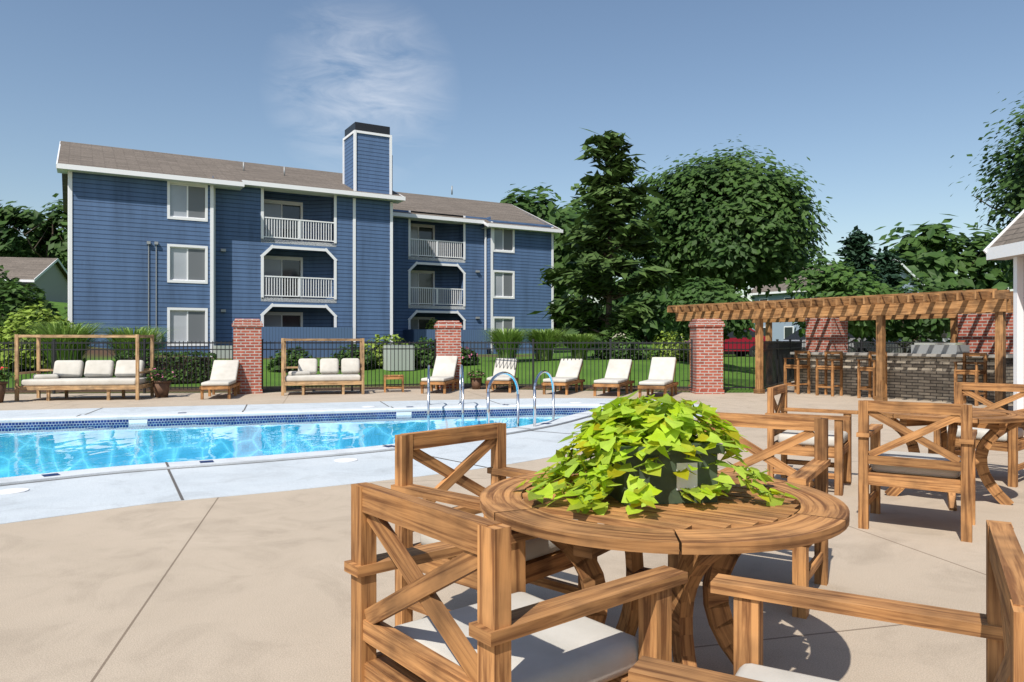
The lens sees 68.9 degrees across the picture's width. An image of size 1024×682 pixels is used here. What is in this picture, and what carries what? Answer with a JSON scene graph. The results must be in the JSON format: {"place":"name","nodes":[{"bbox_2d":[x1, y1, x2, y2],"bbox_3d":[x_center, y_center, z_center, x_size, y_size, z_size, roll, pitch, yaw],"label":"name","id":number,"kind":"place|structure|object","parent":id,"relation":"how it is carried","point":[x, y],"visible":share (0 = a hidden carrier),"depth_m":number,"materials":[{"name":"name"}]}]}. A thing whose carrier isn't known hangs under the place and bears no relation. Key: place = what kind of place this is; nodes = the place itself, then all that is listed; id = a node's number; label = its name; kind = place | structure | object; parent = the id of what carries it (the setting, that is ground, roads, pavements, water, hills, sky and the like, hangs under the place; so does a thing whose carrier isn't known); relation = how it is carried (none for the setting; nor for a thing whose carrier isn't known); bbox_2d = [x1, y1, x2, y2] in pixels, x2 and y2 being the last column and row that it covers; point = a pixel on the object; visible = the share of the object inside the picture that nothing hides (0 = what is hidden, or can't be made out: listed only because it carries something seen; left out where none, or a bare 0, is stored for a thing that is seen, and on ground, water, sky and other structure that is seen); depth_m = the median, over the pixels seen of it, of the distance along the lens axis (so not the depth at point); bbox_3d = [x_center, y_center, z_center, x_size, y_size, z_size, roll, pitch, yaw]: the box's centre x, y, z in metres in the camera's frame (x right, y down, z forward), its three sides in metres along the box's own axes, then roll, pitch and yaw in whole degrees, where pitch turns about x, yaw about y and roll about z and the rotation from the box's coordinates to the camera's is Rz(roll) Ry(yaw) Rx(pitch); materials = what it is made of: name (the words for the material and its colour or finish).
{"place":"outdoors","nodes":[
{"label":"outdoors","id":0,"kind":"place"},
{"bbox_2d":[5,320,107,371],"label":"ornamental grass","id":1,"kind":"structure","parent":0,"point":[51,328],"depth_m":22.74,"materials":[{"name":"green plant"}]},
{"bbox_2d":[81,325,181,357],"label":"ornamental grass","id":2,"kind":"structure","parent":0,"point":[141,331],"depth_m":23.41,"materials":[{"name":"green plant"}]},
{"bbox_2d":[1,301,767,422],"bbox_3d":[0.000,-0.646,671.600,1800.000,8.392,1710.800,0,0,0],"label":"lawn ground","id":3,"kind":"structure","parent":0,"point":[587,372],"depth_m":24.62,"materials":[{"name":"green plant"}]},
{"bbox_2d":[0,265,21,292],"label":"tree","id":4,"kind":"object","parent":3,"relation":"on","point":[14,279],"visible":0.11,"depth_m":33.23,"materials":[{"name":"green plant"}]},
{"bbox_2d":[0,278,64,333],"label":"round shrub","id":5,"kind":"object","parent":3,"relation":"on","point":[13,299],"visible":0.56,"depth_m":29.98,"materials":[{"name":"green plant"}]},
{"bbox_2d":[0,193,67,269],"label":"tree","id":6,"kind":"object","parent":3,"relation":"on","point":[15,244],"depth_m":75.14,"materials":[{"name":"green plant"}]},
{"bbox_2d":[0,257,67,302],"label":"house","id":7,"kind":"structure","parent":3,"relation":"on","point":[49,276],"depth_m":63.94,"materials":[{"name":"green"}]},
{"bbox_2d":[0,301,85,369],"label":"yellow shrub","id":8,"kind":"object","parent":3,"relation":"on","point":[13,328],"visible":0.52,"depth_m":23.90,"materials":[{"name":"green plant"}]},
{"bbox_2d":[61,306,67,325],"bbox_3d":[-18.899,-1.465,35.028,4.199,3.020,3.894,0,0,0],"label":"round shrub","id":9,"kind":"object","parent":3,"relation":"on","point":[65,308],"depth_m":34.06,"materials":[{"name":"green plant"}]},
{"bbox_2d":[114,351,215,382],"bbox_3d":[-10.087,0.739,21.872,2.789,0.948,1.273,0,0,-20],"label":"boxwood hedge","id":10,"kind":"object","parent":3,"relation":"on","point":[195,368],"visible":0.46,"depth_m":21.61,"materials":[{"name":"green plant"}]},
{"bbox_2d":[267,346,319,371],"bbox_3d":[-7.502,0.595,25.504,1.802,0.895,1.597,0,0,0],"label":"shrub bed","id":11,"kind":"object","parent":3,"relation":"on","point":[276,365],"visible":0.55,"depth_m":25.14,"materials":[{"name":"green plant"}]},
{"bbox_2d":[56,122,562,357],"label":"apartment building","id":12,"kind":"structure","parent":3,"relation":"on","point":[196,249],"depth_m":37.27,"materials":[{"name":"blue"}]},
{"bbox_2d":[330,344,377,368],"bbox_3d":[-5.577,0.497,26.431,1.728,1.000,1.653,0,0,0],"label":"shrub bed","id":13,"kind":"object","parent":3,"relation":"on","point":[347,354],"visible":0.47,"depth_m":26.14,"materials":[{"name":"green plant"}]},
{"bbox_2d":[364,334,408,367],"bbox_3d":[-4.589,0.352,27.192,2.068,1.210,1.834,0,0,0],"label":"shrub bed","id":14,"kind":"object","parent":3,"relation":"on","point":[384,337],"visible":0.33,"depth_m":26.78,"materials":[{"name":"green plant"}]},
{"bbox_2d":[383,345,412,370],"bbox_3d":[-4.000,0.583,26.300,0.850,0.885,0.850,0,0,-30],"label":"utility box","id":15,"kind":"object","parent":3,"relation":"on","point":[403,359],"depth_m":25.96,"materials":[{"name":"grey metal"}]},
{"bbox_2d":[411,336,433,367],"bbox_3d":[-3.216,0.378,27.590,1.819,1.176,1.738,0,0,-21],"label":"shrub bed","id":16,"kind":"object","parent":3,"relation":"on","point":[417,357],"visible":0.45,"depth_m":27.09,"materials":[{"name":"green plant"}]},
{"bbox_2d":[426,318,437,328],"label":"patio plant","id":17,"kind":"object","parent":3,"relation":"on","point":[431,325],"depth_m":42.76,"materials":[{"name":"green plant"}]},
{"bbox_2d":[461,346,479,364],"bbox_3d":[-1.879,0.555,28.583,1.340,0.759,1.247,0,0,0],"label":"shrub bed","id":18,"kind":"object","parent":3,"relation":"on","point":[467,357],"visible":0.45,"depth_m":28.33,"materials":[{"name":"green plant"}]},
{"bbox_2d":[500,184,616,294],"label":"tree","id":19,"kind":"object","parent":3,"relation":"on","point":[539,208],"depth_m":59.03,"materials":[{"name":"green plant"}]},
{"bbox_2d":[554,290,603,346],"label":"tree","id":20,"kind":"object","parent":3,"relation":"on","point":[563,326],"depth_m":90.08,"materials":[{"name":"green plant"}]},
{"bbox_2d":[542,199,635,334],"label":"tree","id":21,"kind":"object","parent":3,"relation":"on","point":[570,208],"depth_m":69.40,"materials":[{"name":"green plant"}]},
{"bbox_2d":[527,128,688,341],"bbox_3d":[4.054,-4.117,33.068,6.879,10.417,6.373,0,0,0],"label":"pine tree","id":22,"kind":"object","parent":3,"relation":"on","point":[579,313],"depth_m":32.24,"materials":[{"name":"green plant"}]},
{"bbox_2d":[591,326,649,359],"bbox_3d":[4.588,0.080,31.490,2.524,1.448,2.282,0,0,0],"label":"shrub bed","id":23,"kind":"object","parent":3,"relation":"on","point":[617,338],"visible":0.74,"depth_m":31.04,"materials":[{"name":"green plant"}]},
{"bbox_2d":[592,259,686,344],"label":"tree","id":24,"kind":"object","parent":3,"relation":"on","point":[651,331],"depth_m":109.80,"materials":[{"name":"green plant"}]},
{"bbox_2d":[647,331,689,359],"bbox_3d":[6.773,0.169,31.010,2.316,1.289,2.147,0,0,0],"label":"shrub bed","id":25,"kind":"object","parent":3,"relation":"on","point":[661,353],"visible":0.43,"depth_m":30.55,"materials":[{"name":"green plant"}]},
{"bbox_2d":[655,276,754,340],"bbox_3d":[7.287,-0.564,27.551,4.093,3.766,4.020,0,0,0],"label":"small tree","id":26,"kind":"object","parent":3,"relation":"on","point":[703,293],"depth_m":26.97,"materials":[{"name":"green plant"}]},
{"bbox_2d":[686,328,764,356],"bbox_3d":[10.600,0.106,37.500,4.100,1.472,1.780,0,0,-8],"label":"red hatchback car","id":27,"kind":"object","parent":3,"relation":"on","point":[737,346],"visible":0.2,"depth_m":36.75,"materials":[{"name":"red paint"}]},
{"bbox_2d":[618,134,843,354],"bbox_3d":[12.510,-5.387,42.888,11.802,12.993,11.661,0,0,-32],"label":"tree","id":28,"kind":"object","parent":3,"relation":"on","point":[766,233],"depth_m":39.63,"materials":[{"name":"green plant"}]},
{"bbox_2d":[781,328,875,351],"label":"house","id":29,"kind":"structure","parent":3,"relation":"on","point":[794,337],"depth_m":31.89,"materials":[{"name":"grey paint"}]},
{"bbox_2d":[779,255,895,348],"bbox_3d":[12.148,-0.805,27.559,4.148,4.772,4.308,0,0,0],"label":"small tree","id":30,"kind":"object","parent":3,"relation":"on","point":[833,280],"depth_m":26.59,"materials":[{"name":"green plant"}]},
{"bbox_2d":[833,225,891,339],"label":"spruce","id":31,"kind":"object","parent":3,"relation":"on","point":[855,243],"depth_m":51.34,"materials":[{"name":"green plant"}]},
{"bbox_2d":[873,246,910,321],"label":"spruce","id":32,"kind":"object","parent":3,"relation":"on","point":[889,262],"depth_m":54.36,"materials":[{"name":"green plant"}]},
{"bbox_2d":[850,272,964,352],"bbox_3d":[15.389,-0.597,29.483,4.874,4.157,5.180,0,0,0],"label":"small tree","id":33,"kind":"object","parent":3,"relation":"on","point":[922,327],"depth_m":28.29,"materials":[{"name":"green plant"}]},
{"bbox_2d":[870,331,949,352],"bbox_3d":[17.500,0.156,31.500,4.100,1.472,1.780,0,0,-10],"label":"silver car","id":34,"kind":"object","parent":3,"relation":"on","point":[943,336],"visible":0.04,"depth_m":30.65,"materials":[{"name":"grey paint"}]},
{"bbox_2d":[874,214,1012,290],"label":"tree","id":35,"kind":"object","parent":3,"relation":"on","point":[928,244],"depth_m":90.90,"materials":[{"name":"green plant"}]},
{"bbox_2d":[949,91,1023,288],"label":"tree","id":36,"kind":"object","parent":3,"relation":"on","point":[1013,199],"depth_m":31.47,"materials":[{"name":"green plant"}]},
{"bbox_2d":[478,327,535,357],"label":"ornamental grass","id":37,"kind":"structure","parent":0,"point":[498,335],"depth_m":29.17,"materials":[{"name":"green plant"}]},
{"bbox_2d":[0,381,1023,681],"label":"pool deck","id":38,"kind":"structure","parent":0,"point":[212,571],"depth_m":4.66,"materials":[{"name":"beige concrete"}]},
{"bbox_2d":[0,366,15,402],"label":"flower pot","id":39,"kind":"object","parent":38,"relation":"on","point":[3,384],"visible":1,"depth_m":16.30,"materials":[{"name":"green plant"}]},
{"bbox_2d":[15,334,153,400],"bbox_3d":[-9.900,0.603,17.400,2.615,1.505,1.065,0,0,-8],"label":"outdoor daybed","id":40,"kind":"object","parent":38,"relation":"on","point":[66,375],"visible":0.96,"depth_m":17.22,"materials":[{"name":"white fabric"}]},
{"bbox_2d":[146,368,177,397],"bbox_3d":[-8.397,0.992,17.890,0.752,0.717,0.716,0,0,0],"label":"flower pot","id":41,"kind":"object","parent":38,"relation":"on","point":[161,387],"visible":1,"depth_m":17.78,"materials":[{"name":"brown ceramic"}]},
{"bbox_2d":[200,360,240,399],"bbox_3d":[-7.060,0.917,18.150,0.660,0.867,1.950,0,0,-13],"label":"chaise lounger","id":42,"kind":"object","parent":38,"relation":"on","point":[224,374],"visible":1,"depth_m":18.43,"materials":[{"name":"white fabric"}]},
{"bbox_2d":[0,408,601,477],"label":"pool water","id":43,"kind":"structure","parent":38,"relation":"in","point":[84,455],"depth_m":13.55,"materials":[{"name":"blue liquid"}]},
{"bbox_2d":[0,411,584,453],"bbox_3d":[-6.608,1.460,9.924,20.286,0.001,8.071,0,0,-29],"label":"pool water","id":44,"kind":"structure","parent":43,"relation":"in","point":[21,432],"depth_m":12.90,"materials":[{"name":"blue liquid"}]},
{"bbox_2d":[281,338,363,395],"bbox_3d":[-4.850,0.642,19.200,2.015,1.425,1.065,0,0,-14],"label":"outdoor daybed","id":45,"kind":"object","parent":38,"relation":"on","point":[306,372],"visible":1,"depth_m":18.92,"materials":[{"name":"white fabric"}]},
{"bbox_2d":[384,375,403,391],"bbox_3d":[-3.150,1.130,19.900,0.520,0.440,0.520,0,0,-10],"label":"side table","id":46,"kind":"object","parent":38,"relation":"on","point":[401,377],"visible":1,"depth_m":19.68,"materials":[{"name":"brown wood"}]},
{"bbox_2d":[420,356,458,393],"bbox_3d":[-1.900,0.880,20.000,0.660,0.939,1.950,0,0,8],"label":"chaise lounger","id":47,"kind":"object","parent":38,"relation":"on","point":[444,370],"visible":0.91,"depth_m":20.28,"materials":[{"name":"white fabric"}]},
{"bbox_2d":[0,339,949,393],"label":"iron fence","id":48,"kind":"object","parent":38,"relation":"on","point":[778,351],"visible":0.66,"depth_m":19.94,"materials":[{"name":"black metal"}]},
{"bbox_2d":[466,369,486,388],"bbox_3d":[-0.993,1.063,20.906,0.599,0.573,0.568,0,0,16],"label":"flower pot","id":49,"kind":"object","parent":38,"relation":"on","point":[476,382],"visible":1,"depth_m":20.80,"materials":[{"name":"green plant"}]},
{"bbox_2d":[232,319,724,393],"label":"brick pillars","id":50,"kind":"structure","parent":38,"relation":"on","point":[706,335],"depth_m":19.11,"materials":[{"name":"red brick"}]},
{"bbox_2d":[427,364,554,430],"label":"pool handrails","id":51,"kind":"object","parent":38,"relation":"on","point":[461,371],"visible":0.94,"depth_m":12.48,"materials":[{"name":"silver metal"}]},
{"bbox_2d":[391,423,596,625],"bbox_3d":[-0.051,0.889,3.453,0.710,0.922,0.720,0,0,42],"label":"wooden chair","id":52,"kind":"object","parent":38,"relation":"on","point":[545,558],"visible":0.21,"depth_m":3.43,"materials":[{"name":"brown wood"}]},
{"bbox_2d":[485,358,517,392],"bbox_3d":[-0.250,0.917,20.350,0.660,0.867,1.950,0,0,7],"label":"chaise lounger","id":53,"kind":"object","parent":38,"relation":"on","point":[503,379],"visible":0.69,"depth_m":20.66,"materials":[{"name":"white fabric"}]},
{"bbox_2d":[344,482,687,681],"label":"wooden armchair","id":54,"kind":"object","parent":38,"relation":"on","point":[506,627],"visible":0.91,"depth_m":2.03,"materials":[{"name":"brown wood"}]},
{"bbox_2d":[541,359,584,394],"bbox_3d":[1.370,0.917,19.600,0.660,0.867,1.950,0,0,19],"label":"chaise lounger","id":55,"kind":"object","parent":38,"relation":"on","point":[568,372],"visible":0.96,"depth_m":19.85,"materials":[{"name":"white fabric"}]},
{"bbox_2d":[592,359,633,396],"bbox_3d":[2.600,0.917,19.000,0.660,0.867,1.950,0,0,20],"label":"chaise lounger","id":56,"kind":"object","parent":38,"relation":"on","point":[617,374],"visible":1,"depth_m":19.24,"materials":[{"name":"white fabric"}]},
{"bbox_2d":[637,357,678,397],"bbox_3d":[3.600,0.880,18.300,0.660,0.939,1.950,0,0,21],"label":"chaise lounger","id":57,"kind":"object","parent":38,"relation":"on","point":[662,373],"visible":0.98,"depth_m":18.57,"materials":[{"name":"white fabric"}]},
{"bbox_2d":[480,471,849,666],"bbox_3d":[0.560,0.992,2.900,1.370,0.783,1.370,0,0,0],"label":"round dining table","id":58,"kind":"object","parent":38,"relation":"on","point":[710,541],"visible":0.63,"depth_m":2.59,"materials":[{"name":"brown wood"}]},
{"bbox_2d":[516,390,798,514],"bbox_3d":[0.538,0.422,2.939,1.082,0.440,0.926,0,0,0],"label":"potted plant","id":59,"kind":"object","parent":58,"relation":"on","point":[644,452],"visible":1,"depth_m":2.76,"materials":[{"name":"green plant"}]},
{"bbox_2d":[668,412,830,618],"bbox_3d":[1.287,0.889,4.059,0.720,0.922,0.710,0,0,32],"label":"chair","id":60,"kind":"object","parent":38,"relation":"on","point":[804,569],"visible":0.16,"depth_m":4.14,"materials":[{"name":"brown wood"}]},
{"bbox_2d":[783,351,809,393],"bbox_3d":[7.318,0.800,19.194,0.460,1.100,0.460,0,0,-28],"label":"bar stool","id":61,"kind":"object","parent":38,"relation":"on","point":[797,367],"visible":0.97,"depth_m":19.11,"materials":[{"name":"brown wood"}]},
{"bbox_2d":[765,384,857,495],"bbox_3d":[2.801,0.889,6.957,0.710,0.922,0.720,0,0,30],"label":"chair","id":62,"kind":"object","parent":38,"relation":"on","point":[840,444],"visible":0.68,"depth_m":6.82,"materials":[{"name":"brown wood"}]},
{"bbox_2d":[628,520,1023,681],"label":"chair","id":63,"kind":"object","parent":38,"relation":"on","point":[999,625],"visible":1,"depth_m":1.78,"materials":[{"name":"brown wood"}]},
{"bbox_2d":[815,351,842,396],"bbox_3d":[7.832,0.800,18.454,0.460,1.100,0.460,0,0,-36],"label":"bar stool","id":64,"kind":"object","parent":38,"relation":"on","point":[826,367],"visible":1,"depth_m":18.40,"materials":[{"name":"brown wood"}]},
{"bbox_2d":[667,289,1012,409],"bbox_3d":[8.607,0.175,18.935,4.500,2.350,8.495,0,0,-35],"label":"pergola wood","id":65,"kind":"object","parent":38,"relation":"on","point":[883,308],"visible":0.79,"depth_m":16.71,"materials":[{"name":"brown wood"}]},
{"bbox_2d":[857,351,886,398],"bbox_3d":[8.460,0.800,17.552,0.460,1.100,0.460,0,0,-27],"label":"bar stool","id":66,"kind":"object","parent":38,"relation":"on","point":[869,368],"visible":0.7,"depth_m":17.63,"materials":[{"name":"brown wood"}]},
{"bbox_2d":[790,312,1012,404],"bbox_3d":[9.700,0.350,18.611,2.575,2.000,5.975,0,0,-35],"label":"outdoor kitchen","id":67,"kind":"object","parent":38,"relation":"on","point":[922,371],"visible":0.56,"depth_m":17.44,"materials":[{"name":"grey stone"}]},
{"bbox_2d":[856,400,976,542],"bbox_3d":[2.974,0.889,5.471,0.720,0.922,0.710,0,0,34],"label":"chair","id":68,"kind":"object","parent":38,"relation":"on","point":[943,470],"visible":1,"depth_m":5.23,"materials":[{"name":"brown wood"}]},
{"bbox_2d":[869,407,1023,510],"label":"round dining table","id":69,"kind":"object","parent":38,"relation":"on","point":[998,423],"visible":0.45,"depth_m":6.17,"materials":[{"name":"brown wood"}]},
{"bbox_2d":[953,353,986,405],"bbox_3d":[9.688,0.800,15.786,0.460,1.100,0.460,0,0,-35],"label":"bar stool","id":70,"kind":"object","parent":38,"relation":"on","point":[964,371],"visible":0.84,"depth_m":15.74,"materials":[{"name":"brown wood"}]},
{"bbox_2d":[934,382,1023,487],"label":"chair","id":71,"kind":"object","parent":38,"relation":"on","point":[1011,442],"visible":0.45,"depth_m":7.27,"materials":[{"name":"brown wood"}]},
{"bbox_2d":[983,210,1023,410],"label":"clubhouse","id":72,"kind":"structure","parent":38,"relation":"on","point":[1007,243],"depth_m":12.09},
{"bbox_2d":[0,0,1023,337],"label":"sky","id":73,"kind":"structure","parent":0,"point":[478,98],"materials":[{"name":"blue"}]},
{"bbox_2d":[522,328,572,359],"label":"ornamental grass","id":74,"kind":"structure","parent":0,"point":[549,335],"depth_m":30.00,"materials":[{"name":"green plant"}]},
{"bbox_2d":[556,333,604,359],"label":"ornamental grass","id":75,"kind":"object","parent":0,"point":[580,354],"depth_m":30.66,"materials":[{"name":"green plant"}]},
{"bbox_2d":[747,260,924,340],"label":"house","id":76,"kind":"structure","parent":0,"point":[782,331],"depth_m":71.88,"materials":[{"name":"blue"}]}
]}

